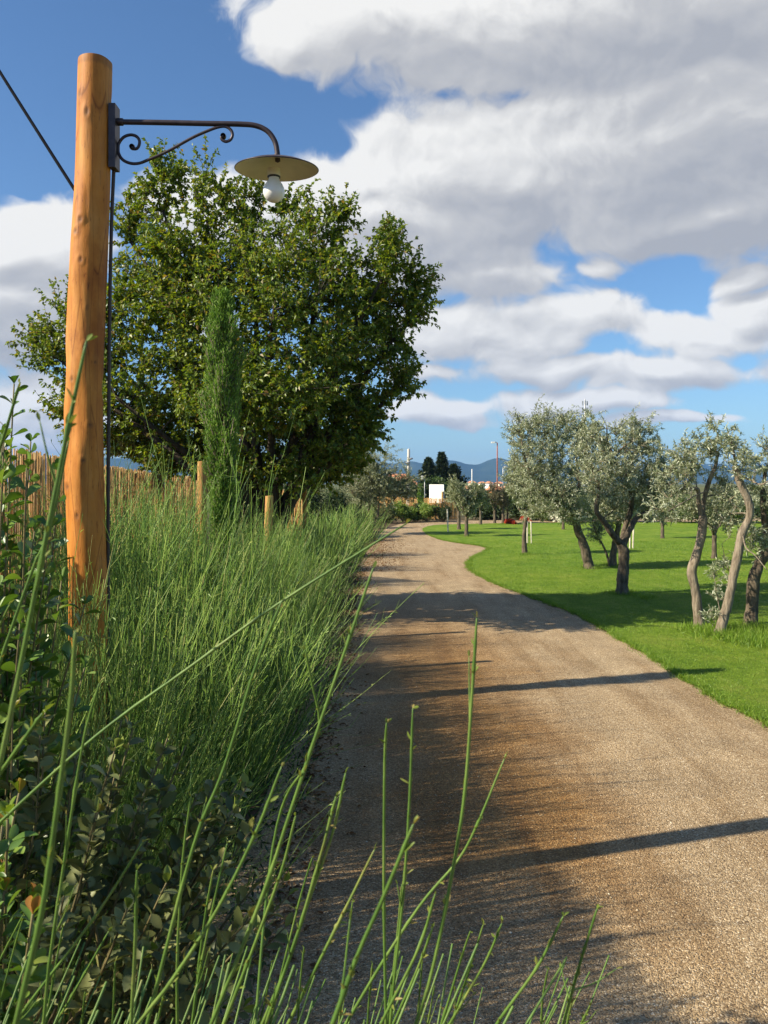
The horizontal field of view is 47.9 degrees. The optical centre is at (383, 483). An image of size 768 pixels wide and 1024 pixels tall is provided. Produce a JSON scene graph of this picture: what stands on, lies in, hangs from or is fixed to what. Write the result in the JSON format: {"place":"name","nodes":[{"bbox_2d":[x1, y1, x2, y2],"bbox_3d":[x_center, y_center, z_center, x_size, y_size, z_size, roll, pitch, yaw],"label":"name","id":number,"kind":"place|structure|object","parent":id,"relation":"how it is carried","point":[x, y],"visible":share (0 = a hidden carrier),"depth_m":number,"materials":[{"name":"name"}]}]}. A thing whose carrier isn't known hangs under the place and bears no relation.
{"place":"outdoors","nodes":[
{"label":"outdoors","id":0,"kind":"place"},
{"bbox_2d":[0,0,767,466],"label":"sky","id":1,"kind":"structure","parent":0,"point":[587,180],"materials":[{"name":"blue"}]},
{"bbox_2d":[7,484,767,1019],"bbox_3d":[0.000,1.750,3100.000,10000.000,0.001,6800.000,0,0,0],"label":"ground","id":2,"kind":"structure","parent":0,"point":[397,522],"depth_m":15.23,"materials":[{"name":"soil"}]},
{"bbox_2d":[0,778,54,1023],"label":"laurel shrub","id":3,"kind":"object","parent":2,"relation":"on","point":[9,845],"visible":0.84,"depth_m":1.10,"materials":[{"name":"green plant"}]},
{"bbox_2d":[0,375,100,1005],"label":"laurel shrub","id":4,"kind":"object","parent":2,"relation":"on","point":[9,667],"visible":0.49,"depth_m":1.94,"materials":[{"name":"green plant"}]},
{"bbox_2d":[0,447,196,709],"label":"reed fence","id":5,"kind":"object","parent":2,"relation":"on","point":[39,465],"visible":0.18,"depth_m":6.53,"materials":[{"name":"wicker"}]},
{"bbox_2d":[8,440,250,637],"bbox_3d":[-1.460,0.534,5.027,1.319,2.435,1.987,0,0,-11],"label":"broom shrub","id":6,"kind":"object","parent":2,"relation":"on","point":[182,527],"visible":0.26,"depth_m":5.24,"materials":[{"name":"green plant"}]},
{"bbox_2d":[0,396,297,791],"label":"broom shrub","id":7,"kind":"object","parent":2,"relation":"on","point":[126,567],"visible":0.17,"depth_m":4.53,"materials":[{"name":"green plant"}]},
{"bbox_2d":[0,699,299,1023],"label":"holm oak shrub","id":8,"kind":"object","parent":2,"relation":"on","point":[156,907],"visible":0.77,"depth_m":1.78,"materials":[{"name":"green plant"}]},
{"bbox_2d":[11,439,319,741],"bbox_3d":[-1.577,0.737,5.757,2.478,2.031,2.152,0,0,39],"label":"broom shrub","id":9,"kind":"object","parent":2,"relation":"on","point":[191,535],"visible":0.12,"depth_m":5.67,"materials":[{"name":"green plant"}]},
{"bbox_2d":[34,392,308,789],"bbox_3d":[-0.980,0.633,4.772,1.987,2.236,1.319,0,0,-35],"label":"broom shrub","id":10,"kind":"object","parent":2,"relation":"on","point":[194,502],"visible":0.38,"depth_m":4.71,"materials":[{"name":"green plant"}]},
{"bbox_2d":[6,645,343,1023],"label":"broom shrub","id":11,"kind":"object","parent":2,"relation":"on","point":[111,846],"visible":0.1,"depth_m":2.45,"materials":[{"name":"green plant"}]},
{"bbox_2d":[0,511,365,1016],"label":"broom shrub","id":12,"kind":"object","parent":2,"relation":"on","point":[145,730],"visible":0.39,"depth_m":2.97,"materials":[{"name":"green plant"}]},
{"bbox_2d":[64,53,318,851],"bbox_3d":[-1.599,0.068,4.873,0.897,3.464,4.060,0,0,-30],"label":"street lamp","id":13,"kind":"object","parent":2,"relation":"on","point":[99,140],"visible":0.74,"depth_m":3.35,"materials":[{"name":"brown wood"}]},
{"bbox_2d":[0,70,73,190],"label":"overhead cable","id":14,"kind":"object","parent":13,"relation":"attached to","point":[37,131],"visible":0.9,"depth_m":3.57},
{"bbox_2d":[197,461,206,562],"bbox_3d":[-1.604,0.792,7.599,0.092,1.975,0.084,0,0,0],"label":"fence post","id":15,"kind":"object","parent":2,"relation":"on","point":[203,477],"visible":0.24,"depth_m":7.57,"materials":[{"name":"brown wood"}]},
{"bbox_2d":[0,334,410,1023],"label":"broom shrub","id":16,"kind":"object","parent":2,"relation":"on","point":[60,768],"visible":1,"depth_m":0.75,"materials":[{"name":"green plant"}]},
{"bbox_2d":[7,532,416,861],"bbox_3d":[-0.909,1.000,4.038,2.171,1.504,1.885,0,0,42],"label":"broom shrub","id":17,"kind":"object","parent":2,"relation":"on","point":[253,701],"visible":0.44,"depth_m":4.03,"materials":[{"name":"green plant"}]},
{"bbox_2d":[105,465,324,684],"bbox_3d":[-1.704,0.776,7.241,2.472,1.954,2.351,0,0,21],"label":"broom shrub","id":18,"kind":"object","parent":2,"relation":"on","point":[201,521],"visible":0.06,"depth_m":7.29,"materials":[{"name":"green plant"}]},
{"bbox_2d":[74,551,367,1023],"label":"ground cover","id":19,"kind":"object","parent":2,"relation":"on","point":[266,847],"visible":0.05,"depth_m":4.84,"materials":[{"name":"green plant"}]},
{"bbox_2d":[196,286,250,629],"bbox_3d":[-1.236,0.129,6.598,0.380,3.304,0.395,0,0,23],"label":"cypress tree","id":20,"kind":"object","parent":2,"relation":"on","point":[224,379],"visible":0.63,"depth_m":6.54,"materials":[{"name":"green plant"}]},
{"bbox_2d":[5,134,444,561],"bbox_3d":[-1.883,-1.299,11.159,5.177,6.330,4.027,0,0,28],"label":"broadleaf tree","id":21,"kind":"object","parent":2,"relation":"on","point":[337,445],"visible":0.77,"depth_m":10.47,"materials":[{"name":"green plant"}]},
{"bbox_2d":[80,561,376,1023],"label":"broom shrub","id":22,"kind":"object","parent":2,"relation":"on","point":[154,1000],"visible":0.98,"depth_m":0.76,"materials":[{"name":"green plant"}]},
{"bbox_2d":[118,578,376,789],"bbox_3d":[-0.969,1.159,5.201,1.967,1.186,2.068,0,0,31],"label":"broom shrub","id":23,"kind":"object","parent":2,"relation":"on","point":[298,731],"visible":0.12,"depth_m":5.15,"materials":[{"name":"green plant"}]},
{"bbox_2d":[131,548,392,728],"bbox_3d":[-0.946,1.082,6.335,1.967,1.338,2.064,0,0,20],"label":"broom shrub","id":24,"kind":"object","parent":2,"relation":"on","point":[301,617],"visible":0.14,"depth_m":6.33,"materials":[{"name":"green plant"}]},
{"bbox_2d":[200,410,324,628],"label":"broom shrub","id":25,"kind":"object","parent":2,"relation":"on","point":[264,529],"visible":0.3,"depth_m":6.67,"materials":[{"name":"green plant"}]},
{"bbox_2d":[264,496,272,565],"bbox_3d":[-1.277,0.958,9.399,0.148,1.645,0.091,0,0,0],"label":"fence post","id":26,"kind":"object","parent":2,"relation":"on","point":[269,506],"visible":0.18,"depth_m":9.37,"materials":[{"name":"brown wood"}]},
{"bbox_2d":[192,532,382,684],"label":"broom shrub","id":27,"kind":"object","parent":2,"relation":"on","point":[320,590],"visible":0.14,"depth_m":7.48,"materials":[{"name":"green plant"}]},
{"bbox_2d":[196,490,382,652],"bbox_3d":[-1.141,0.888,8.980,2.071,1.726,2.173,0,0,37],"label":"broom shrub","id":28,"kind":"object","parent":2,"relation":"on","point":[313,567],"visible":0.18,"depth_m":8.97,"materials":[{"name":"green plant"}]},
{"bbox_2d":[282,489,302,546],"bbox_3d":[-1.879,0.910,14.997,1.371,1.642,0.078,0,0,38],"label":"reed fence","id":29,"kind":"object","parent":2,"relation":"on","point":[298,504],"visible":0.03,"depth_m":14.68,"materials":[{"name":"wicker"}]},
{"bbox_2d":[238,504,367,625],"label":"broom shrub","id":30,"kind":"object","parent":2,"relation":"on","point":[335,570],"visible":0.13,"depth_m":10.64,"materials":[{"name":"green plant"}]},
{"bbox_2d":[303,491,306,539],"bbox_3d":[-1.148,0.874,12.500,0.061,1.812,0.060,0,0,0],"label":"fence post","id":31,"kind":"object","parent":2,"relation":"on","point":[305,502],"visible":0.2,"depth_m":12.47,"materials":[{"name":"brown wood"}]},
{"bbox_2d":[293,487,334,530],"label":"garden shrub","id":32,"kind":"object","parent":2,"relation":"on","point":[316,498],"visible":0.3,"depth_m":25.45,"materials":[{"name":"green plant"}]},
{"bbox_2d":[279,512,379,598],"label":"broom shrub","id":33,"kind":"object","parent":2,"relation":"on","point":[329,541],"visible":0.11,"depth_m":12.42,"materials":[{"name":"green plant"}]},
{"bbox_2d":[287,515,380,586],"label":"broom shrub","id":34,"kind":"object","parent":2,"relation":"on","point":[348,551],"visible":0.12,"depth_m":14.58,"materials":[{"name":"green plant"}]},
{"bbox_2d":[320,481,359,528],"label":"garden shrub","id":35,"kind":"object","parent":2,"relation":"on","point":[336,499],"visible":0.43,"depth_m":27.25,"materials":[{"name":"green plant"}]},
{"bbox_2d":[299,503,388,568],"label":"broom shrub","id":36,"kind":"object","parent":2,"relation":"on","point":[343,527],"visible":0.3,"depth_m":17.12,"materials":[{"name":"green plant"}]},
{"bbox_2d":[307,500,391,555],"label":"broom shrub","id":37,"kind":"object","parent":2,"relation":"on","point":[365,526],"visible":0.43,"depth_m":20.49,"materials":[{"name":"green plant"}]},
{"bbox_2d":[350,501,364,528],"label":"garden shrub","id":38,"kind":"object","parent":2,"relation":"on","point":[357,513],"visible":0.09,"depth_m":28.80,"materials":[{"name":"green plant"}]},
{"bbox_2d":[352,506,373,530],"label":"garden shrub","id":39,"kind":"object","parent":2,"relation":"on","point":[364,515],"visible":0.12,"depth_m":30.32,"materials":[{"name":"green plant"}]},
{"bbox_2d":[361,498,394,526],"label":"garden shrub","id":40,"kind":"object","parent":2,"relation":"on","point":[381,511],"visible":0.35,"depth_m":33.26,"materials":[{"name":"green plant"}]},
{"bbox_2d":[333,436,426,533],"bbox_3d":[-0.274,0.037,29.134,3.516,3.607,2.453,0,0,0],"label":"olive tree","id":41,"kind":"object","parent":2,"relation":"on","point":[375,479],"visible":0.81,"depth_m":28.91,"materials":[{"name":"green plant"}]},
{"bbox_2d":[377,501,408,523],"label":"garden shrub","id":42,"kind":"object","parent":2,"relation":"on","point":[393,513],"visible":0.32,"depth_m":37.57,"materials":[{"name":"green plant"}]},
{"bbox_2d":[357,476,447,509],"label":"clipped hedge","id":43,"kind":"object","parent":2,"relation":"on","point":[431,481],"visible":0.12,"depth_m":51.39,"materials":[{"name":"green plant"}]},
{"bbox_2d":[392,499,420,522],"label":"garden shrub","id":44,"kind":"object","parent":2,"relation":"on","point":[410,514],"visible":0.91,"depth_m":38.18,"materials":[{"name":"green plant"}]},
{"bbox_2d":[405,449,412,506],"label":"utility pole","id":45,"kind":"object","parent":2,"relation":"on","point":[408,456],"visible":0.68,"depth_m":47.93,"materials":[{"name":"concrete"}]},
{"bbox_2d":[378,497,457,518],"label":"reed fence","id":46,"kind":"object","parent":2,"relation":"on","point":[438,501],"visible":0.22,"depth_m":42.14,"materials":[{"name":"wicker"}]},
{"bbox_2d":[409,500,428,521],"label":"garden shrub","id":47,"kind":"object","parent":2,"relation":"on","point":[418,510],"visible":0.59,"depth_m":39.07,"materials":[{"name":"green plant"}]},
{"bbox_2d":[417,484,424,519],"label":"cypress tree","id":48,"kind":"object","parent":2,"relation":"on","point":[421,495],"visible":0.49,"depth_m":40.93,"materials":[{"name":"green plant"}]},
{"bbox_2d":[415,457,439,483],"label":"conifer tree","id":49,"kind":"object","parent":2,"relation":"on","point":[428,468],"visible":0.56,"depth_m":77.70,"materials":[{"name":"green plant"}]},
{"bbox_2d":[417,500,437,521],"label":"garden shrub","id":50,"kind":"object","parent":2,"relation":"on","point":[425,512],"visible":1,"depth_m":38.82,"materials":[{"name":"green plant"}]},
{"bbox_2d":[429,484,443,506],"bbox_3d":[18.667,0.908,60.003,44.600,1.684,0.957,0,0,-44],"label":"signboard","id":51,"kind":"object","parent":2,"relation":"on","point":[435,490],"visible":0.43,"depth_m":44.51,"materials":[{"name":"white paint"}]},
{"bbox_2d":[429,502,452,521],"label":"garden shrub","id":52,"kind":"object","parent":2,"relation":"on","point":[441,514],"visible":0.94,"depth_m":38.77,"materials":[{"name":"green plant"}]},
{"bbox_2d":[441,492,443,505],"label":"fence post","id":53,"kind":"object","parent":2,"relation":"on","point":[442,497],"visible":0.4,"depth_m":41.27,"materials":[{"name":"beige wood"}]},
{"bbox_2d":[434,451,452,484],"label":"conifer tree","id":54,"kind":"object","parent":2,"relation":"on","point":[442,462],"visible":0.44,"depth_m":79.64,"materials":[{"name":"green plant"}]},
{"bbox_2d":[430,475,457,503],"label":"garden shrub","id":55,"kind":"object","parent":2,"relation":"on","point":[437,478],"visible":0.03,"depth_m":61.75,"materials":[{"name":"green plant"}]},
{"bbox_2d":[449,462,469,489],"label":"conifer tree","id":56,"kind":"object","parent":2,"relation":"on","point":[455,469],"visible":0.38,"depth_m":81.65,"materials":[{"name":"green plant"}]},
{"bbox_2d":[469,503,505,519],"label":"garden shrub","id":57,"kind":"object","parent":2,"relation":"on","point":[487,514],"visible":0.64,"depth_m":40.98,"materials":[{"name":"green plant"}]},
{"bbox_2d":[491,442,497,488],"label":"lamp mast","id":58,"kind":"object","parent":2,"relation":"on","point":[497,461],"visible":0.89,"depth_m":119.92,"materials":[{"name":"metal"}]},
{"bbox_2d":[487,481,512,522],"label":"olive tree","id":59,"kind":"object","parent":2,"relation":"on","point":[500,498],"visible":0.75,"depth_m":37.26,"materials":[{"name":"green plant"}]},
{"bbox_2d":[454,490,559,509],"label":"clipped hedge","id":60,"kind":"object","parent":2,"relation":"on","point":[510,497],"visible":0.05,"depth_m":55.44,"materials":[{"name":"green plant"}]},
{"bbox_2d":[505,499,529,519],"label":"garden shrub","id":61,"kind":"object","parent":2,"relation":"on","point":[513,510],"visible":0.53,"depth_m":40.28,"materials":[{"name":"green plant"}]},
{"bbox_2d":[532,506,552,520],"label":"garden shrub","id":62,"kind":"object","parent":2,"relation":"on","point":[544,517],"visible":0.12,"depth_m":39.86,"materials":[{"name":"green plant"}]},
{"bbox_2d":[582,399,587,472],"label":"antenna mast","id":63,"kind":"object","parent":2,"relation":"on","point":[585,407],"visible":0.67,"depth_m":159.91,"materials":[{"name":"metal"}]},
{"bbox_2d":[7,456,767,483],"bbox_3d":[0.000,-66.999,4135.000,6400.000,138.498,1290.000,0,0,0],"label":"hills","id":64,"kind":"structure","parent":0,"point":[485,471],"depth_m":4003.53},
{"bbox_2d":[117,458,764,469],"bbox_3d":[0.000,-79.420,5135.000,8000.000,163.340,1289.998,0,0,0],"label":"hills","id":65,"kind":"structure","parent":0,"point":[708,466],"depth_m":5160.33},
{"bbox_2d":[192,519,767,1023],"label":"path","id":66,"kind":"structure","parent":0,"point":[432,571],"depth_m":4.46,"materials":[{"name":"beige gravel"}]},
{"bbox_2d":[248,538,432,980],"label":"leaf litter","id":67,"kind":"object","parent":66,"relation":"on","point":[310,813],"visible":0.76,"depth_m":5.28,"materials":[{"name":"brown plant"}]},
{"bbox_2d":[278,611,621,1023],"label":"broom shrub","id":68,"kind":"object","parent":66,"relation":"on","point":[389,1012],"visible":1,"depth_m":0.81,"materials":[{"name":"green plant"}]},
{"bbox_2d":[422,521,767,731],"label":"lawn","id":69,"kind":"structure","parent":0,"point":[643,532],"depth_m":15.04,"materials":[{"name":"green plant"}]},
{"bbox_2d":[441,480,474,528],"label":"olive tree","id":70,"kind":"object","parent":69,"relation":"on","point":[458,517],"visible":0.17,"depth_m":32.31,"materials":[{"name":"green plant"}]},
{"bbox_2d":[446,473,486,535],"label":"olive tree","id":71,"kind":"object","parent":69,"relation":"on","point":[474,498],"visible":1,"depth_m":28.04,"materials":[{"name":"green plant"}]},
{"bbox_2d":[473,483,490,523],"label":"olive tree","id":72,"kind":"object","parent":69,"relation":"on","point":[487,502],"visible":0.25,"depth_m":36.24,"materials":[{"name":"green plant"}]},
{"bbox_2d":[484,487,510,522],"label":"olive tree","id":73,"kind":"object","parent":69,"relation":"on","point":[495,504],"visible":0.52,"depth_m":37.46,"materials":[{"name":"green plant"}]},
{"bbox_2d":[504,518,516,523],"bbox_3d":[5.411,1.644,36.886,0.456,0.336,1.361,0,0,0],"label":"flower bed","id":74,"kind":"object","parent":69,"relation":"on","point":[510,521],"visible":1,"depth_m":36.59,"materials":[{"name":"red plant"}]},
{"bbox_2d":[497,449,548,553],"bbox_3d":[3.441,0.426,21.097,1.197,2.685,1.302,0,0,37],"label":"olive tree","id":75,"kind":"object","parent":69,"relation":"on","point":[511,484],"visible":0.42,"depth_m":20.95,"materials":[{"name":"green plant"}]},
{"bbox_2d":[501,393,610,568],"bbox_3d":[3.494,-0.005,17.485,2.482,3.629,1.861,0,0,-29],"label":"olive tree","id":76,"kind":"object","parent":69,"relation":"on","point":[567,499],"visible":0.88,"depth_m":17.26,"materials":[{"name":"green plant"}]},
{"bbox_2d":[546,512,566,521],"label":"flowering bush","id":77,"kind":"object","parent":69,"relation":"on","point":[554,518],"visible":0.41,"depth_m":38.31,"materials":[{"name":"white plant"}]},
{"bbox_2d":[548,492,584,528],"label":"olive tree","id":78,"kind":"object","parent":69,"relation":"on","point":[563,525],"visible":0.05,"depth_m":32.32,"materials":[{"name":"green plant"}]},
{"bbox_2d":[585,490,648,566],"bbox_3d":[4.872,0.929,17.999,1.560,1.727,1.121,0,0,0],"label":"olive tree","id":79,"kind":"object","parent":69,"relation":"on","point":[596,528],"visible":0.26,"depth_m":17.94,"materials":[{"name":"green plant"}]},
{"bbox_2d":[565,402,681,594],"bbox_3d":[3.785,0.271,13.540,1.885,3.035,1.515,0,0,-18],"label":"olive tree","id":80,"kind":"object","parent":69,"relation":"on","point":[607,496],"visible":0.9,"depth_m":13.42,"materials":[{"name":"green plant"}]},
{"bbox_2d":[632,529,633,547],"bbox_3d":[6.618,1.446,22.937,0.061,0.709,0.044,0,0,0],"label":"stake","id":81,"kind":"object","parent":69,"relation":"on","point":[633,539],"visible":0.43,"depth_m":22.92,"materials":[{"name":"beige wood"}]},
{"bbox_2d":[650,495,678,537],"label":"olive tree","id":82,"kind":"object","parent":69,"relation":"on","point":[662,532],"visible":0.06,"depth_m":27.10,"materials":[{"name":"green plant"}]},
{"bbox_2d":[665,492,698,522],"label":"garden shrub","id":83,"kind":"object","parent":69,"relation":"on","point":[680,513],"visible":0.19,"depth_m":37.67,"materials":[{"name":"green plant"}]},
{"bbox_2d":[638,410,739,626],"bbox_3d":[3.618,0.459,10.373,1.559,2.679,0.850,0,0,-19],"label":"olive tree","id":84,"kind":"object","parent":69,"relation":"on","point":[686,465],"visible":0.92,"depth_m":10.30,"materials":[{"name":"green plant"}]},
{"bbox_2d":[696,491,730,558],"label":"olive tree","id":85,"kind":"object","parent":69,"relation":"on","point":[716,516],"visible":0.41,"depth_m":19.77,"materials":[{"name":"green plant"}]},
{"bbox_2d":[698,424,767,633],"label":"olive tree","id":86,"kind":"object","parent":69,"relation":"on","point":[723,613],"visible":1,"depth_m":9.84,"materials":[{"name":"green plant"}]},
{"bbox_2d":[723,494,757,522],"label":"garden shrub","id":87,"kind":"object","parent":69,"relation":"on","point":[739,517],"visible":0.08,"depth_m":37.33,"materials":[{"name":"green plant"}]},
{"bbox_2d":[727,489,767,517],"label":"olive tree","id":88,"kind":"object","parent":69,"relation":"on","point":[756,500],"visible":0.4,"depth_m":28.93,"materials":[{"name":"green plant"}]},
{"bbox_2d":[741,425,767,624],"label":"olive tree","id":89,"kind":"object","parent":69,"relation":"on","point":[753,589],"visible":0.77,"depth_m":10.26,"materials":[{"name":"green plant"}]},
{"bbox_2d":[754,497,767,522],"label":"garden shrub","id":90,"kind":"object","parent":69,"relation":"on","point":[758,514],"visible":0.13,"depth_m":37.02,"materials":[{"name":"green plant"}]}
]}

